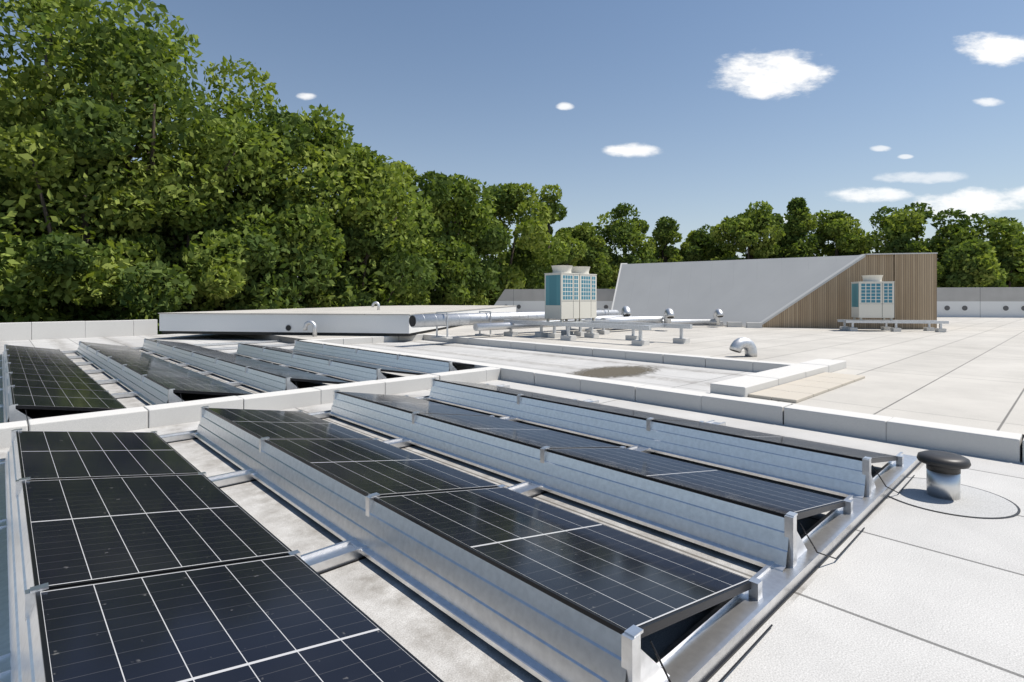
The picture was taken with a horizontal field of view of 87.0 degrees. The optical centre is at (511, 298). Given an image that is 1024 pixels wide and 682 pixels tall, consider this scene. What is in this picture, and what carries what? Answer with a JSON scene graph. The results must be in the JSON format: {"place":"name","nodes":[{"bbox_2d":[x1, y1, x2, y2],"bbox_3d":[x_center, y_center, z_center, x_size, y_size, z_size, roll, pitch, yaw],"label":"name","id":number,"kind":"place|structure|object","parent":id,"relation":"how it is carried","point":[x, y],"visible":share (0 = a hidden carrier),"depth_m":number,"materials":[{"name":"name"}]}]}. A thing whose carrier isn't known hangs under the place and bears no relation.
{"place":"outdoors","nodes":[
{"label":"outdoors","id":0,"kind":"place"},
{"bbox_2d":[0,334,1023,681],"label":"roof surface","id":1,"kind":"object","parent":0,"point":[896,590],"depth_m":2.88,"materials":[{"name":"grey concrete"}]},
{"bbox_2d":[0,338,456,424],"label":"wind deflectors","id":2,"kind":"object","parent":1,"relation":"on","point":[148,391],"visible":0.7,"depth_m":10.33,"materials":[{"name":"silver metal"}]},
{"bbox_2d":[6,339,474,421],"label":"solar panel frames","id":3,"kind":"structure","parent":1,"relation":"on","point":[174,391],"depth_m":8.55,"materials":[{"name":"silver metal"}]},
{"bbox_2d":[7,339,472,408],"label":"solar panels","id":4,"kind":"object","parent":3,"relation":"in","point":[28,393],"visible":0.91,"depth_m":8.95,"materials":[{"name":"black glass"}]},
{"bbox_2d":[0,378,919,681],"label":"wind deflectors","id":5,"kind":"object","parent":1,"relation":"on","point":[538,634],"visible":0.84,"depth_m":3.18,"materials":[{"name":"silver metal"}]},
{"bbox_2d":[16,379,921,681],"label":"pv frames","id":6,"kind":"structure","parent":1,"relation":"on","point":[660,623],"depth_m":2.85,"materials":[{"name":"silver metal"}]},
{"bbox_2d":[18,379,893,681],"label":"solar panels","id":7,"kind":"object","parent":6,"relation":"in","point":[288,619],"visible":0.97,"depth_m":2.67,"materials":[{"name":"black glass"}]},
{"bbox_2d":[0,319,1023,462],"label":"kerbs","id":8,"kind":"structure","parent":1,"relation":"on","point":[727,397],"depth_m":7.25,"materials":[{"name":"grey concrete"}]},
{"bbox_2d":[571,366,654,377],"bbox_3d":[2.058,1.444,10.767,3.000,0.001,3.000,0,0,-43],"label":"dirt patch","id":9,"kind":"object","parent":1,"relation":"on","point":[615,371],"visible":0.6,"depth_m":10.76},
{"bbox_2d":[889,450,1020,518],"bbox_3d":[3.171,1.294,3.971,0.830,0.312,0.830,0,0,0],"label":"vent pipe","id":10,"kind":"object","parent":1,"relation":"on","point":[940,488],"visible":0.94,"depth_m":3.88,"materials":[{"name":"silver metal"}]},
{"bbox_2d":[0,0,1023,276],"label":"sky","id":11,"kind":"structure","parent":0,"point":[694,113],"materials":[{"name":"blue"}]},
{"bbox_2d":[231,317,1023,440],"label":"roof","id":12,"kind":"structure","parent":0,"point":[965,371],"depth_m":11.95,"materials":[{"name":"white concrete"}]},
{"bbox_2d":[158,301,516,336],"bbox_3d":[-6.237,0.680,30.321,9.460,1.140,24.600,0,0,9],"label":"white box","id":13,"kind":"object","parent":12,"relation":"on","point":[379,320],"visible":0.99,"depth_m":18.95,"materials":[{"name":"paint"}]},
{"bbox_2d":[409,306,756,356],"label":"rooftop pipes","id":14,"kind":"object","parent":12,"relation":"on","point":[480,321],"visible":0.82,"depth_m":18.36,"materials":[{"name":"silver metal"}]},
{"bbox_2d":[504,320,691,345],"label":"hvac frames","id":15,"kind":"structure","parent":12,"relation":"on","point":[591,332],"depth_m":16.41,"materials":[{"name":"silver metal"}]},
{"bbox_2d":[544,265,596,321],"bbox_3d":[2.016,-0.180,18.401,1.860,1.860,0.760,0,0,-43],"label":"hvac unit","id":16,"kind":"object","parent":15,"relation":"on","point":[570,292],"visible":1,"depth_m":17.92,"materials":[{"name":"white metal"}]},
{"bbox_2d":[692,321,761,327],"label":"eave blocks","id":17,"kind":"structure","parent":12,"relation":"on","point":[748,324],"depth_m":23.98,"materials":[{"name":"grey concrete"}]},
{"bbox_2d":[495,287,1023,317],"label":"parapet","id":18,"kind":"structure","parent":12,"relation":"on","point":[1002,302],"depth_m":36.94,"materials":[{"name":"white paint"}]},
{"bbox_2d":[611,252,937,328],"bbox_3d":[14.583,-0.395,32.688,14.102,3.430,19.586,0,0,25],"label":"rooftop structure","id":19,"kind":"object","parent":12,"relation":"on","point":[806,292],"visible":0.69,"depth_m":24.15,"materials":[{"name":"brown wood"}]},
{"bbox_2d":[748,372,864,402],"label":"slabs","id":20,"kind":"structure","parent":12,"relation":"on","point":[797,391],"depth_m":7.38,"materials":[{"name":"beige concrete"}]},
{"bbox_2d":[837,319,948,331],"bbox_3d":[14.809,1.040,21.107,3.500,0.420,1.060,0,0,12],"label":"equipment support frame","id":21,"kind":"object","parent":12,"relation":"on","point":[895,328],"visible":0.98,"depth_m":20.88,"materials":[{"name":"grey metal"}]},
{"bbox_2d":[851,275,894,320],"bbox_3d":[14.187,-0.050,21.260,1.240,1.760,0.760,0,0,12],"label":"hvac unit","id":22,"kind":"object","parent":21,"relation":"on","point":[872,296],"visible":1,"depth_m":20.93,"materials":[{"name":"white metal"}]},
{"label":"ground","id":23,"kind":"structure","parent":0,"visible":0},
{"bbox_2d":[0,170,134,322],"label":"tree","id":24,"kind":"object","parent":23,"relation":"on","point":[17,274],"depth_m":25.92,"materials":[{"name":"green plant"}]},
{"bbox_2d":[0,0,170,308],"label":"tree","id":25,"kind":"object","parent":23,"relation":"on","point":[16,3],"visible":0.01,"depth_m":35.06,"materials":[{"name":"green plant"}]},
{"bbox_2d":[0,123,229,321],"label":"tree","id":26,"kind":"object","parent":23,"relation":"on","point":[47,248],"depth_m":27.25,"materials":[{"name":"green plant"}]},
{"bbox_2d":[0,0,266,322],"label":"tree","id":27,"kind":"object","parent":23,"relation":"on","point":[70,9],"depth_m":29.51,"materials":[{"name":"green plant"}]},
{"bbox_2d":[24,230,249,334],"bbox_3d":[-20.965,3.757,31.216,10.327,15.405,11.846,0,0,0],"label":"tree","id":28,"kind":"object","parent":23,"relation":"on","point":[123,289],"depth_m":27.61,"materials":[{"name":"green plant"}]},
{"bbox_2d":[0,0,298,260],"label":"tree","id":29,"kind":"object","parent":23,"relation":"on","point":[32,87],"depth_m":31.66,"materials":[{"name":"green plant"}]},
{"bbox_2d":[89,169,280,329],"bbox_3d":[-19.765,1.792,32.658,11.103,19.337,10.612,0,0,0],"label":"tree","id":30,"kind":"object","parent":23,"relation":"on","point":[248,251],"depth_m":31.40,"materials":[{"name":"green plant"}]},
{"bbox_2d":[121,109,352,312],"bbox_3d":[-20.520,-1.209,39.121,17.409,25.340,16.574,0,0,0],"label":"tree","id":31,"kind":"object","parent":23,"relation":"on","point":[295,141],"depth_m":36.28,"materials":[{"name":"green plant"}]},
{"bbox_2d":[198,199,354,310],"bbox_3d":[-16.713,2.403,38.160,10.368,18.114,12.770,0,0,0],"label":"tree","id":32,"kind":"object","parent":23,"relation":"on","point":[324,225],"depth_m":35.22,"materials":[{"name":"green plant"}]},
{"bbox_2d":[198,104,439,306],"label":"tree","id":33,"kind":"object","parent":23,"relation":"on","point":[361,204],"depth_m":40.74,"materials":[{"name":"green plant"}]},
{"bbox_2d":[302,215,438,307],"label":"tree","id":34,"kind":"object","parent":23,"relation":"on","point":[359,242],"depth_m":41.10,"materials":[{"name":"green plant"}]},
{"bbox_2d":[316,160,481,305],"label":"tree","id":35,"kind":"object","parent":23,"relation":"on","point":[443,198],"visible":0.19,"depth_m":49.86,"materials":[{"name":"green plant"}]},
{"bbox_2d":[387,233,476,304],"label":"tree","id":36,"kind":"object","parent":23,"relation":"on","point":[455,293],"depth_m":49.92,"materials":[{"name":"green plant"}]},
{"bbox_2d":[388,173,510,304],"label":"tree","id":37,"kind":"object","parent":23,"relation":"on","point":[465,192],"depth_m":53.36,"materials":[{"name":"green plant"}]},
{"bbox_2d":[443,182,570,304],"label":"tree","id":38,"kind":"object","parent":23,"relation":"on","point":[511,202],"depth_m":62.79,"materials":[{"name":"green plant"}]},
{"bbox_2d":[503,250,552,288],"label":"tree","id":39,"kind":"object","parent":23,"relation":"on","point":[531,274],"depth_m":71.84,"materials":[{"name":"green plant"}]},
{"bbox_2d":[520,184,587,284],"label":"tree","id":40,"kind":"object","parent":23,"relation":"on","point":[550,199],"depth_m":76.94,"materials":[{"name":"green plant"}]},
{"bbox_2d":[566,222,614,288],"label":"tree","id":41,"kind":"object","parent":23,"relation":"on","point":[596,262],"depth_m":81.12,"materials":[{"name":"green plant"}]},
{"bbox_2d":[597,245,619,288],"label":"tree","id":42,"kind":"object","parent":23,"relation":"on","point":[609,283],"visible":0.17,"depth_m":82.34,"materials":[{"name":"green plant"}]},
{"bbox_2d":[593,202,661,283],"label":"tree","id":43,"kind":"object","parent":23,"relation":"on","point":[616,233],"depth_m":85.39,"materials":[{"name":"green plant"}]},
{"bbox_2d":[648,216,684,262],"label":"tree","id":44,"kind":"object","parent":23,"relation":"on","point":[664,232],"depth_m":86.80,"materials":[{"name":"green plant"}]},
{"bbox_2d":[679,224,722,261],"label":"tree","id":45,"kind":"object","parent":23,"relation":"on","point":[697,245],"depth_m":86.59,"materials":[{"name":"green plant"}]},
{"bbox_2d":[701,249,736,260],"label":"tree","id":46,"kind":"object","parent":23,"relation":"on","point":[710,258],"visible":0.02,"depth_m":86.89,"materials":[{"name":"green plant"}]},
{"bbox_2d":[710,200,785,260],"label":"tree","id":47,"kind":"object","parent":23,"relation":"on","point":[752,226],"depth_m":77.16,"materials":[{"name":"green plant"}]},
{"bbox_2d":[747,241,800,258],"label":"tree","id":48,"kind":"object","parent":23,"relation":"on","point":[775,246],"visible":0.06,"depth_m":78.03,"materials":[{"name":"green plant"}]},
{"bbox_2d":[775,197,820,257],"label":"tree","id":49,"kind":"object","parent":23,"relation":"on","point":[799,227],"depth_m":78.32,"materials":[{"name":"green plant"}]},
{"bbox_2d":[807,209,882,256],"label":"tree","id":50,"kind":"object","parent":23,"relation":"on","point":[838,229],"depth_m":78.01,"materials":[{"name":"green plant"}]},
{"bbox_2d":[827,241,870,255],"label":"tree","id":51,"kind":"object","parent":23,"relation":"on","point":[829,253],"visible":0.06,"depth_m":77.96,"materials":[{"name":"green plant"}]},
{"bbox_2d":[864,202,973,268],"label":"tree","id":52,"kind":"object","parent":23,"relation":"on","point":[901,227],"depth_m":69.42,"materials":[{"name":"green plant"}]},
{"bbox_2d":[937,237,1008,287],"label":"tree","id":53,"kind":"object","parent":23,"relation":"on","point":[969,262],"visible":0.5,"depth_m":59.52,"materials":[{"name":"green plant"}]},
{"bbox_2d":[951,213,1023,286],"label":"tree","id":54,"kind":"object","parent":23,"relation":"on","point":[1008,235],"depth_m":63.35,"materials":[{"name":"green plant"}]},
{"bbox_2d":[1007,237,1023,286],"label":"tree","id":55,"kind":"object","parent":23,"relation":"on","point":[1019,283],"visible":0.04,"depth_m":64.43,"materials":[{"name":"green plant"}]}
]}

